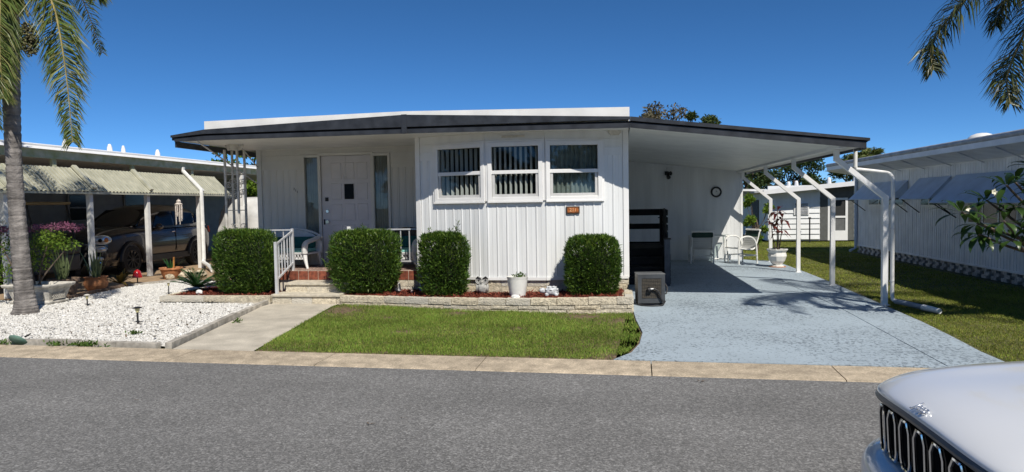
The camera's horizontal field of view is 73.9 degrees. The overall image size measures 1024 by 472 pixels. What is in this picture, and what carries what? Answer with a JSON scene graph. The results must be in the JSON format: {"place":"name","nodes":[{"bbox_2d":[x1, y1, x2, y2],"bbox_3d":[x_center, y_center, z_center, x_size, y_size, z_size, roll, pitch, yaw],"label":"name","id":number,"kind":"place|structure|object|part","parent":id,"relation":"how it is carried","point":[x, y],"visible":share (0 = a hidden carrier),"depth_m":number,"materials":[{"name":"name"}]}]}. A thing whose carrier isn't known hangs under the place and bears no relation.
{"place":"outdoors","nodes":[
{"label":"outdoors","id":0,"kind":"place"},
{"bbox_2d":[0,250,230,299],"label":"carport slab","id":1,"kind":"structure","parent":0,"point":[156,276],"depth_m":16.85,"materials":[{"name":"beige concrete"}]},
{"bbox_2d":[0,202,80,280],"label":"golf cart","id":2,"kind":"object","parent":1,"relation":"on","point":[75,269],"visible":0.27,"depth_m":14.58,"materials":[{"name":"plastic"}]},
{"bbox_2d":[46,250,79,294],"bbox_3d":[-8.139,0.628,12.334,0.524,0.958,0.505,-1,3,9],"label":"potted plant","id":3,"kind":"object","parent":1,"relation":"on","point":[64,266],"visible":0.48,"depth_m":12.30,"materials":[{"name":"plant"}]},
{"bbox_2d":[79,249,108,290],"bbox_3d":[-8.040,0.640,13.144,0.514,0.853,0.440,2,4,44],"label":"potted plant","id":4,"kind":"object","parent":1,"relation":"on","point":[95,280],"visible":0.91,"depth_m":13.05,"materials":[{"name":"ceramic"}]},
{"bbox_2d":[47,204,209,273],"bbox_3d":[-9.901,0.022,17.902,2.180,1.704,4.354,-1,3,9],"label":"parked car","id":5,"kind":"object","parent":1,"relation":"on","point":[120,241],"visible":0.66,"depth_m":17.24,"materials":[{"name":"grey metal"}]},
{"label":"side window","id":6,"kind":"part","parent":5,"relation":"part of","materials":[{"name":"glass"}]},
{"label":"side window","id":7,"kind":"part","parent":5,"relation":"part of","materials":[{"name":"glass"}]},
{"bbox_2d":[132,269,141,282],"bbox_3d":[-7.977,0.868,14.499,0.200,0.310,0.200,-1,3,9],"label":"red solar light","id":8,"kind":"object","parent":1,"relation":"on","point":[137,273],"visible":0.92,"depth_m":14.44,"materials":[{"name":"glass"}]},
{"bbox_2d":[165,274,174,279],"bbox_3d":[-7.577,0.917,15.100,0.195,0.156,0.180,-1,3,9],"label":"coral rock","id":9,"kind":"object","parent":1,"relation":"on","point":[169,276],"visible":0.79,"depth_m":15.04,"materials":[{"name":"beige stone"}]},
{"bbox_2d":[159,257,182,278],"bbox_3d":[-7.690,0.715,15.411,0.679,0.481,0.500,-1,3,9],"label":"clay pot","id":10,"kind":"object","parent":1,"relation":"on","point":[174,270],"visible":0.84,"depth_m":15.32,"materials":[{"name":"ceramic"}]},
{"bbox_2d":[178,272,188,277],"bbox_3d":[-7.349,0.896,15.267,0.246,0.189,0.215,-1,3,9],"label":"coral rock","id":11,"kind":"object","parent":1,"relation":"on","point":[182,274],"visible":0.36,"depth_m":15.19,"materials":[{"name":"beige stone"}]},
{"bbox_2d":[218,197,258,249],"bbox_3d":[-7.913,-0.356,22.406,2.371,1.890,3.953,-1,3,9],"label":"covered vehicle","id":12,"kind":"object","parent":1,"relation":"on","point":[252,207],"visible":0.11,"depth_m":20.73,"materials":[{"name":"fabric"}]},
{"bbox_2d":[0,281,253,346],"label":"gravel bed","id":13,"kind":"object","parent":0,"point":[118,321],"visible":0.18,"depth_m":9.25,"materials":[{"name":"grey gravel"}]},
{"bbox_2d":[1,281,75,304],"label":"cast planter","id":14,"kind":"object","parent":13,"relation":"on","point":[50,292],"visible":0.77,"depth_m":11.36,"materials":[{"name":"grey concrete"}]},
{"bbox_2d":[0,220,86,284],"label":"bougainvillea","id":15,"kind":"object","parent":14,"relation":"in","point":[47,241],"visible":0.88,"depth_m":11.43,"materials":[{"name":"leaf"},{"name":"bark"},{"name":"magenta pink petal"}]},
{"bbox_2d":[0,0,113,315],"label":"palm tree","id":16,"kind":"object","parent":13,"relation":"on","point":[13,43],"visible":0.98,"depth_m":9.93,"materials":[{"name":"green plant"}]},
{"bbox_2d":[84,294,90,305],"bbox_3d":[-6.907,1.056,11.079,0.101,0.220,0.088,-1,3,9],"label":"solar light","id":17,"kind":"object","parent":13,"relation":"on","point":[86,296],"visible":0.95,"depth_m":11.07,"materials":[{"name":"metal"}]},
{"bbox_2d":[1,292,237,337],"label":"fallen leaves","id":18,"kind":"object","parent":13,"relation":"on","point":[108,320],"visible":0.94,"depth_m":9.56,"materials":[{"name":"brown plant"}]},
{"bbox_2d":[108,268,141,284],"bbox_3d":[-8.013,0.823,13.912,0.846,0.316,0.831,-1,3,9],"label":"bromeliad","id":19,"kind":"object","parent":13,"relation":"on","point":[121,278],"visible":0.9,"depth_m":13.88,"materials":[{"name":"green plant"}]},
{"bbox_2d":[125,330,142,334],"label":"weed tuft","id":20,"kind":"object","parent":13,"relation":"on","point":[133,332],"visible":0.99,"depth_m":8.45,"materials":[{"name":"green plant"}]},
{"bbox_2d":[133,306,141,323],"bbox_3d":[-5.091,1.091,9.259,0.116,0.260,0.110,-1,3,9],"label":"solar light","id":21,"kind":"object","parent":13,"relation":"on","point":[137,308],"visible":0.93,"depth_m":9.25,"materials":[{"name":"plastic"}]},
{"bbox_2d":[174,303,336,350],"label":"path","id":22,"kind":"structure","parent":0,"point":[253,330],"depth_m":8.79,"materials":[{"name":"concrete"}]},
{"bbox_2d":[231,317,242,322],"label":"weed tuft","id":23,"kind":"object","parent":22,"relation":"on","point":[237,320],"visible":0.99,"depth_m":9.21,"materials":[{"name":"green plant"}]},
{"bbox_2d":[0,249,651,375],"bbox_3d":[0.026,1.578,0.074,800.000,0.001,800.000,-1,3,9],"label":"ground","id":24,"kind":"structure","parent":0,"point":[162,347],"depth_m":7.88,"materials":[{"name":"brown soil"}]},
{"bbox_2d":[9,333,30,344],"bbox_3d":[-5.762,1.223,7.959,0.232,0.162,0.142,-1,3,9],"label":"teal disc","id":25,"kind":"object","parent":24,"relation":"on","point":[16,339],"visible":0.91,"depth_m":7.93,"materials":[{"name":"rubber"}]},
{"bbox_2d":[2,338,160,348],"bbox_3d":[-5.002,1.260,7.878,2.058,0.118,0.092,0,3,11],"label":"gravel edging","id":26,"kind":"object","parent":24,"relation":"on","point":[120,344],"visible":0.52,"depth_m":7.79,"materials":[{"name":"grey concrete"}]},
{"bbox_2d":[66,278,187,298],"bbox_3d":[-7.727,1.048,13.419,0.576,0.112,3.216,0,3,14],"label":"slab edging","id":27,"kind":"object","parent":24,"relation":"on","point":[82,294],"visible":0.49,"depth_m":13.30,"materials":[{"name":"concrete"}]},
{"bbox_2d":[0,139,256,298],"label":"neighbour home","id":28,"kind":"object","parent":24,"relation":"on","point":[90,185],"visible":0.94,"depth_m":16.73,"materials":[{"name":"paint"}]},
{"bbox_2d":[67,194,86,221],"bbox_3d":[-12.303,-0.808,19.417,0.055,0.800,0.900,-1,3,9],"label":"window","id":29,"kind":"structure","parent":28,"relation":"in","point":[77,208],"depth_m":19.29,"materials":[{"name":"grey glass"}]},
{"bbox_2d":[123,195,143,205],"bbox_3d":[-11.963,-0.621,21.704,0.045,1.800,1.100,-1,3,9],"label":"window","id":30,"kind":"structure","parent":28,"relation":"in","point":[127,199],"depth_m":21.53,"materials":[{"name":"blue glass"}]},
{"bbox_2d":[174,200,182,224],"bbox_3d":[-8.323,-0.652,17.007,0.200,0.759,0.190,-1,3,9],"label":"wind chime","id":31,"kind":"object","parent":28,"relation":"hanging from","point":[178,204],"visible":1,"depth_m":16.96},
{"bbox_2d":[159,287,272,303],"bbox_3d":[-4.840,1.036,11.809,1.960,0.142,1.200,-1,3,9],"label":"planter border","id":32,"kind":"object","parent":24,"relation":"on","point":[211,299],"visible":0.83,"depth_m":11.26,"materials":[{"name":"beige stone"}]},
{"label":"planter soil","id":33,"kind":"structure","parent":32,"relation":"in","visible":0},
{"bbox_2d":[171,267,219,286],"bbox_3d":[-5.534,0.738,11.969,0.880,0.346,0.749,-1,3,9],"label":"sago palm","id":34,"kind":"object","parent":33,"relation":"on","point":[192,280],"visible":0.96,"depth_m":11.94,"materials":[{"name":"green plant"}]},
{"bbox_2d":[171,286,285,294],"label":"planter mulch chips","id":35,"kind":"object","parent":33,"relation":"on","point":[216,290],"visible":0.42,"depth_m":11.61,"materials":[{"name":"red wood"}]},
{"bbox_2d":[209,226,281,294],"bbox_3d":[-4.550,0.421,11.620,1.218,1.233,0.623,-1,3,9],"label":"clipped hedge","id":36,"kind":"object","parent":33,"relation":"on","point":[245,260],"visible":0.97,"depth_m":11.46,"materials":[{"name":"green plant"}]},
{"bbox_2d":[165,300,268,348],"bbox_3d":[-3.927,1.169,9.345,0.084,0.133,3.394,-1,3,-2],"label":"path edging","id":37,"kind":"object","parent":24,"relation":"on","point":[191,335],"visible":0.66,"depth_m":8.78,"materials":[{"name":"grey concrete"}]},
{"bbox_2d":[207,146,256,196],"bbox_3d":[-11.486,-1.871,29.265,3.320,4.709,2.773,-2,3,-29],"label":"broadleaf tree","id":38,"kind":"object","parent":24,"relation":"on","point":[251,188],"visible":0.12,"depth_m":28.84,"materials":[{"name":"green plant"}]},
{"bbox_2d":[271,280,352,305],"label":"entrance steps","id":39,"kind":"structure","parent":24,"relation":"on","point":[311,292],"depth_m":11.03,"materials":[{"name":"beige concrete"}]},
{"bbox_2d":[274,228,294,293],"bbox_3d":[-3.806,0.405,11.415,0.048,1.035,0.777,-1,3,3],"label":"stair handrail","id":40,"kind":"object","parent":39,"relation":"on","point":[278,276],"visible":1,"depth_m":11.29,"materials":[{"name":"white metal"}]},
{"bbox_2d":[170,107,629,295],"bbox_3d":[-0.962,-0.673,16.415,7.254,3.035,12.190,-1,3,9],"label":"mobile home","id":41,"kind":"object","parent":24,"relation":"on","point":[529,192],"visible":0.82,"depth_m":10.63,"materials":[{"name":"white paint"}]},
{"bbox_2d":[223,144,247,271],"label":"iron column","id":42,"kind":"structure","parent":41,"relation":"on","point":[231,148],"depth_m":11.75,"materials":[{"name":"white metal"}]},
{"bbox_2d":[258,229,291,262],"bbox_3d":[-4.269,0.243,11.889,0.960,0.715,0.036,-1,3,9],"label":"porch railing","id":43,"kind":"object","parent":41,"relation":"on","point":[275,230],"visible":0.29,"depth_m":11.83,"materials":[{"name":"silver metal"}]},
{"bbox_2d":[257,228,322,268],"bbox_3d":[-4.178,0.223,12.496,1.239,0.704,0.741,-1,3,9],"label":"wicker loveseat","id":44,"kind":"object","parent":41,"relation":"on","point":[307,242],"visible":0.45,"depth_m":12.65,"materials":[{"name":"white wicker"}]},
{"bbox_2d":[321,155,371,263],"bbox_3d":[-3.105,-0.487,12.787,0.972,2.035,0.110,-1,3,9],"label":"front door","id":45,"kind":"structure","parent":41,"relation":"in","point":[346,186],"depth_m":12.78,"materials":[{"name":"white paint"}]},
{"bbox_2d":[347,226,416,261],"bbox_3d":[-2.183,0.205,11.574,1.260,0.753,0.060,-1,3,9],"label":"porch railing","id":46,"kind":"object","parent":41,"relation":"on","point":[400,229],"visible":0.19,"depth_m":11.50,"materials":[{"name":"white metal"}]},
{"bbox_2d":[387,227,417,268],"bbox_3d":[-1.945,0.205,12.080,0.779,0.704,0.741,-1,3,9],"label":"wicker armchair","id":47,"kind":"object","parent":41,"relation":"on","point":[405,241],"visible":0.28,"depth_m":12.23,"materials":[{"name":"white wicker"}]},
{"bbox_2d":[433,143,484,203],"bbox_3d":[-0.818,-0.979,10.775,0.912,0.930,0.142,0,3,26],"label":"window","id":48,"kind":"structure","parent":41,"relation":"in","point":[439,178],"depth_m":10.80,"materials":[{"name":"white glass"}]},
{"bbox_2d":[487,141,542,202],"bbox_3d":[0.051,-0.980,10.496,0.862,0.930,0.142,0,3,10],"label":"window","id":49,"kind":"structure","parent":41,"relation":"in","point":[493,197],"depth_m":10.49,"materials":[{"name":"white glass"}]},
{"bbox_2d":[545,140,602,201],"bbox_3d":[0.944,-0.993,10.465,0.871,0.930,0.186,-1,3,-3],"label":"window","id":50,"kind":"structure","parent":41,"relation":"in","point":[572,175],"depth_m":10.50,"materials":[{"name":"white glass"}]},
{"bbox_2d":[0,345,928,382],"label":"kerb","id":51,"kind":"structure","parent":24,"relation":"on","point":[721,370],"depth_m":6.63,"materials":[{"name":"concrete"}]},
{"bbox_2d":[0,338,11,344],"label":"weed tuft","id":52,"kind":"object","parent":51,"relation":"on","point":[2,342],"visible":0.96,"depth_m":7.95,"materials":[{"name":"green plant"}]},
{"bbox_2d":[43,338,66,345],"bbox_3d":[-5.249,1.222,7.840,0.310,0.108,0.151,-1,3,-6],"label":"weed tuft","id":53,"kind":"object","parent":51,"relation":"on","point":[57,342],"visible":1,"depth_m":7.83,"materials":[{"name":"green plant"}]},
{"bbox_2d":[66,337,110,346],"bbox_3d":[-4.821,1.219,7.753,0.549,0.131,0.159,-1,3,9],"label":"weed tuft","id":54,"kind":"object","parent":51,"relation":"on","point":[80,344],"visible":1,"depth_m":7.75,"materials":[{"name":"green plant"}]},
{"bbox_2d":[340,289,633,313],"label":"retaining wall","id":55,"kind":"structure","parent":24,"relation":"on","point":[602,305],"depth_m":9.82,"materials":[{"name":"beige stone"}]},
{"bbox_2d":[639,100,687,120],"bbox_3d":[7.118,-3.329,33.051,4.870,6.637,3.871,-1,3,9],"label":"broadleaf tree","id":56,"kind":"object","parent":24,"relation":"on","point":[654,113],"visible":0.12,"depth_m":32.32,"materials":[{"name":"green plant"}]},
{"bbox_2d":[759,159,825,188],"bbox_3d":[15.865,-2.549,39.034,4.060,4.242,3.457,-1,3,9],"label":"broadleaf tree","id":57,"kind":"object","parent":24,"relation":"on","point":[809,165],"visible":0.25,"depth_m":38.42,"materials":[{"name":"green plant"}]},
{"bbox_2d":[800,154,852,184],"bbox_3d":[18.276,-2.438,37.267,4.628,4.108,3.043,0,3,19],"label":"broadleaf tree","id":58,"kind":"object","parent":24,"relation":"on","point":[821,181],"visible":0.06,"depth_m":37.23,"materials":[{"name":"green plant"}]},
{"bbox_2d":[827,172,845,180],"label":"broadleaf tree","id":59,"kind":"object","parent":24,"relation":"on","point":[837,175],"visible":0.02,"depth_m":39.34,"materials":[{"name":"green plant"}]},
{"bbox_2d":[0,357,883,471],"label":"road","id":60,"kind":"structure","parent":0,"point":[70,415],"depth_m":4.94,"materials":[{"name":"grey asphalt"}]},
{"bbox_2d":[861,361,1023,471],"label":"silver suv","id":61,"kind":"object","parent":60,"relation":"on","point":[964,418],"visible":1,"depth_m":2.09,"materials":[{"name":"paint"}]},
{"bbox_2d":[256,303,640,359],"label":"lawn grass","id":62,"kind":"structure","parent":0,"point":[355,328],"depth_m":8.14,"materials":[{"name":"green plant"}]},
{"bbox_2d":[346,287,623,297],"bbox_3d":[-0.549,0.906,10.586,4.519,0.084,1.136,0,3,12],"label":"mulch bed","id":63,"kind":"object","parent":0,"point":[497,296],"visible":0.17,"depth_m":10.36,"materials":[{"name":"wood"}]},
{"bbox_2d":[321,222,403,293],"bbox_3d":[-2.424,0.386,11.134,1.331,1.237,0.722,-1,3,9],"label":"clipped hedge","id":64,"kind":"object","parent":63,"relation":"on","point":[365,261],"visible":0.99,"depth_m":10.94,"materials":[{"name":"green plant"}]},
{"bbox_2d":[395,283,400,291],"bbox_3d":[-1.823,0.829,10.938,0.135,0.159,0.074,1,3,29],"label":"pelican statue","id":65,"kind":"object","parent":63,"relation":"on","point":[398,289],"visible":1,"depth_m":10.91,"materials":[{"name":"ceramic"}]},
{"bbox_2d":[414,220,470,296],"bbox_3d":[-1.047,0.381,10.527,0.929,1.289,0.617,-1,3,9],"label":"clipped hedge","id":66,"kind":"object","parent":63,"relation":"on","point":[443,264],"visible":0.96,"depth_m":10.38,"materials":[{"name":"green plant"}]},
{"bbox_2d":[475,276,488,292],"bbox_3d":[-0.459,0.758,10.563,0.214,0.279,0.153,-1,3,9],"label":"owl statue","id":67,"kind":"object","parent":63,"relation":"on","point":[482,285],"visible":0.95,"depth_m":10.52,"materials":[{"name":"stone"}]},
{"bbox_2d":[507,271,527,296],"bbox_3d":[0.082,0.709,10.126,0.324,0.380,0.324,-1,3,9],"label":"bucket planter","id":68,"kind":"object","parent":63,"relation":"on","point":[517,284],"visible":0.96,"depth_m":10.02,"materials":[{"name":"white plastic"}]},
{"bbox_2d":[539,286,558,295],"bbox_3d":[0.546,0.815,10.052,0.285,0.150,0.191,-1,3,9],"label":"turtle statue","id":69,"kind":"object","parent":63,"relation":"on","point":[550,290],"visible":0.98,"depth_m":9.99,"materials":[{"name":"white stone"}]},
{"bbox_2d":[562,232,624,295],"bbox_3d":[1.196,0.450,10.063,0.937,1.041,0.598,-1,3,9],"label":"clipped hedge","id":70,"kind":"object","parent":63,"relation":"on","point":[594,265],"visible":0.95,"depth_m":9.91,"materials":[{"name":"green plant"}]},
{"bbox_2d":[0,0,1023,185],"label":"sky","id":71,"kind":"structure","parent":0,"point":[169,67],"materials":[{"name":"blue"}]},
{"bbox_2d":[613,259,1003,367],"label":"driveway","id":72,"kind":"structure","parent":0,"point":[745,311],"depth_m":8.28,"materials":[{"name":"blue paint"},{"name":"concrete"}]},
{"bbox_2d":[629,208,670,285],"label":"side stairs","id":73,"kind":"structure","parent":72,"relation":"on","point":[650,256],"depth_m":13.37,"materials":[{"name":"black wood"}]},
{"bbox_2d":[634,272,667,306],"bbox_3d":[2.098,0.791,10.183,0.472,0.473,0.452,-1,3,2],"label":"vented box","id":74,"kind":"object","parent":72,"relation":"on","point":[649,287],"visible":1,"depth_m":10.10,"materials":[{"name":"grey metal"}]},
{"bbox_2d":[628,161,742,259],"bbox_3d":[4.672,-0.779,19.398,3.032,2.680,3.520,-1,3,9],"label":"storage room","id":75,"kind":"object","parent":72,"relation":"on","point":[685,198],"visible":0.61,"depth_m":17.65,"materials":[{"name":"white paint"}]},
{"bbox_2d":[711,187,721,196],"bbox_3d":[5.247,-1.130,17.495,0.276,0.276,0.045,-1,3,9],"label":"wall clock","id":76,"kind":"object","parent":75,"relation":"attached to","point":[716,191],"depth_m":17.49,"materials":[{"name":"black plastic"}]},
{"bbox_2d":[688,230,714,263],"bbox_3d":[4.666,0.257,16.773,0.600,0.831,0.710,-1,3,9],"label":"patio chair","id":77,"kind":"object","parent":72,"relation":"on","point":[700,239],"visible":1,"depth_m":16.54,"materials":[{"name":"white metal"}]},
{"bbox_2d":[689,234,728,261],"bbox_3d":[4.984,0.309,17.202,0.974,0.677,0.560,-1,3,9],"label":"patio table","id":78,"kind":"object","parent":72,"relation":"on","point":[716,235],"visible":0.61,"depth_m":16.99,"materials":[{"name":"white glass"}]},
{"bbox_2d":[723,228,760,263],"bbox_3d":[5.637,0.246,16.657,0.692,0.831,0.582,-2,3,-19],"label":"patio chair","id":79,"kind":"object","parent":72,"relation":"on","point":[751,241],"visible":1,"depth_m":16.66,"materials":[{"name":"white plastic"}]},
{"bbox_2d":[763,206,790,267],"bbox_3d":[6.041,0.011,15.545,0.729,1.395,0.649,1,3,36],"label":"urn planter","id":80,"kind":"object","parent":72,"relation":"on","point":[777,256],"visible":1,"depth_m":15.46,"materials":[{"name":"white ceramic"}]},
{"bbox_2d":[628,116,941,313],"bbox_3d":[4.319,-0.552,13.613,4.018,2.782,8.974,-1,3,9],"label":"carport","id":81,"kind":"object","parent":72,"relation":"on","point":[742,150],"visible":0.98,"depth_m":10.59,"materials":[{"name":"white paint"}]},
{"bbox_2d":[665,171,671,178],"bbox_3d":[4.019,-1.568,17.589,0.147,0.212,0.208,-2,3,-29],"label":"security light","id":82,"kind":"object","parent":81,"relation":"attached to","point":[668,174],"visible":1,"depth_m":17.53,"materials":[{"name":"plastic"}]},
{"bbox_2d":[843,146,884,160],"bbox_3d":[15.632,-2.039,30.024,2.213,3.836,2.147,-3,3,-40],"label":"broadleaf tree","id":83,"kind":"object","parent":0,"point":[867,152],"visible":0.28,"depth_m":29.60,"materials":[{"name":"green plant"}]},
{"bbox_2d":[743,235,1023,361],"bbox_3d":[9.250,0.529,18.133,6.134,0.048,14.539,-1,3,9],"label":"lawn grass","id":84,"kind":"structure","parent":0,"point":[765,247],"depth_m":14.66,"materials":[{"name":"green plant"}]},
{"bbox_2d":[685,110,721,123],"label":"broadleaf tree","id":85,"kind":"object","parent":84,"relation":"on","point":[691,116],"visible":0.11,"depth_m":33.60,"materials":[{"name":"green plant"}]},
{"bbox_2d":[743,193,774,250],"bbox_3d":[7.447,-0.391,20.593,1.062,1.918,0.796,-1,3,9],"label":"broadleaf tree","id":86,"kind":"object","parent":84,"relation":"on","point":[749,219],"visible":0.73,"depth_m":20.51,"materials":[{"name":"green plant"}]},
{"bbox_2d":[743,168,785,188],"bbox_3d":[13.649,-2.442,38.256,3.883,4.176,3.431,-2,3,-25],"label":"broadleaf tree","id":87,"kind":"object","parent":84,"relation":"on","point":[755,179],"visible":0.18,"depth_m":38.02,"materials":[{"name":"green plant"}]},
{"bbox_2d":[743,176,854,240],"bbox_3d":[11.376,-1.198,28.345,5.700,2.355,8.520,-1,3,9],"label":"home","id":88,"kind":"object","parent":84,"relation":"on","point":[815,204],"visible":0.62,"depth_m":24.62,"materials":[{"name":"white paint"}]},
{"bbox_2d":[751,200,758,228],"bbox_3d":[9.673,-0.709,27.116,0.029,1.450,1.300,-1,3,9],"label":"side door","id":89,"kind":"structure","parent":88,"relation":"in","point":[755,204],"depth_m":26.91,"materials":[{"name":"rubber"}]},
{"bbox_2d":[794,202,808,214],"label":"window","id":90,"kind":"structure","parent":88,"relation":"in","point":[804,205],"depth_m":24.62,"materials":[{"name":"white glass"}]},
{"bbox_2d":[828,198,847,239],"bbox_3d":[11.729,-0.612,24.535,0.680,1.530,0.060,-1,3,9],"label":"screen door","id":91,"kind":"structure","parent":88,"relation":"in","point":[841,205],"depth_m":24.51,"materials":[{"name":"white metal"}]},
{"bbox_2d":[808,217,810,242],"bbox_3d":[10.628,-0.221,24.314,0.080,0.906,0.060,-1,3,9],"label":"standpipe","id":92,"kind":"object","parent":84,"relation":"on","point":[809,218],"visible":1,"depth_m":24.30,"materials":[{"name":"metal"}]},
{"bbox_2d":[826,129,1023,285],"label":"neighbour home","id":93,"kind":"object","parent":84,"relation":"on","point":[930,177],"visible":0.89,"depth_m":14.18,"materials":[{"name":"white metal"}]},
{"bbox_2d":[868,181,904,206],"bbox_3d":[9.616,-1.074,17.539,0.043,0.620,2.300,-1,3,9],"label":"window","id":94,"kind":"structure","parent":93,"relation":"in","point":[870,202],"depth_m":17.26,"materials":[{"name":"grey glass"}]},
{"bbox_2d":[920,198,948,206],"bbox_3d":[9.216,-0.942,14.872,0.043,0.620,1.300,-1,3,9],"label":"window","id":95,"kind":"structure","parent":93,"relation":"in","point":[923,202],"depth_m":15.09,"materials":[{"name":"grey glass"}]},
{"bbox_2d":[967,203,1019,226],"bbox_3d":[8.879,-0.665,12.608,0.043,0.950,1.700,-1,3,9],"label":"window","id":96,"kind":"structure","parent":93,"relation":"in","point":[987,209],"depth_m":12.59,"materials":[{"name":"grey glass"}]},
{"bbox_2d":[909,0,1023,113],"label":"palm tree","id":97,"kind":"object","parent":84,"relation":"on","point":[936,56],"visible":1,"depth_m":7.44,"materials":[{"name":"green plant"}]},
{"bbox_2d":[929,161,1023,252],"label":"plumeria tree","id":98,"kind":"object","parent":84,"relation":"on","point":[998,231],"visible":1,"depth_m":8.29,"materials":[{"name":"green plant"}]},
{"bbox_2d":[857,290,1023,361],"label":"lawn grass","id":99,"kind":"structure","parent":0,"point":[985,302],"depth_m":8.94,"materials":[{"name":"green plant"}]}
]}

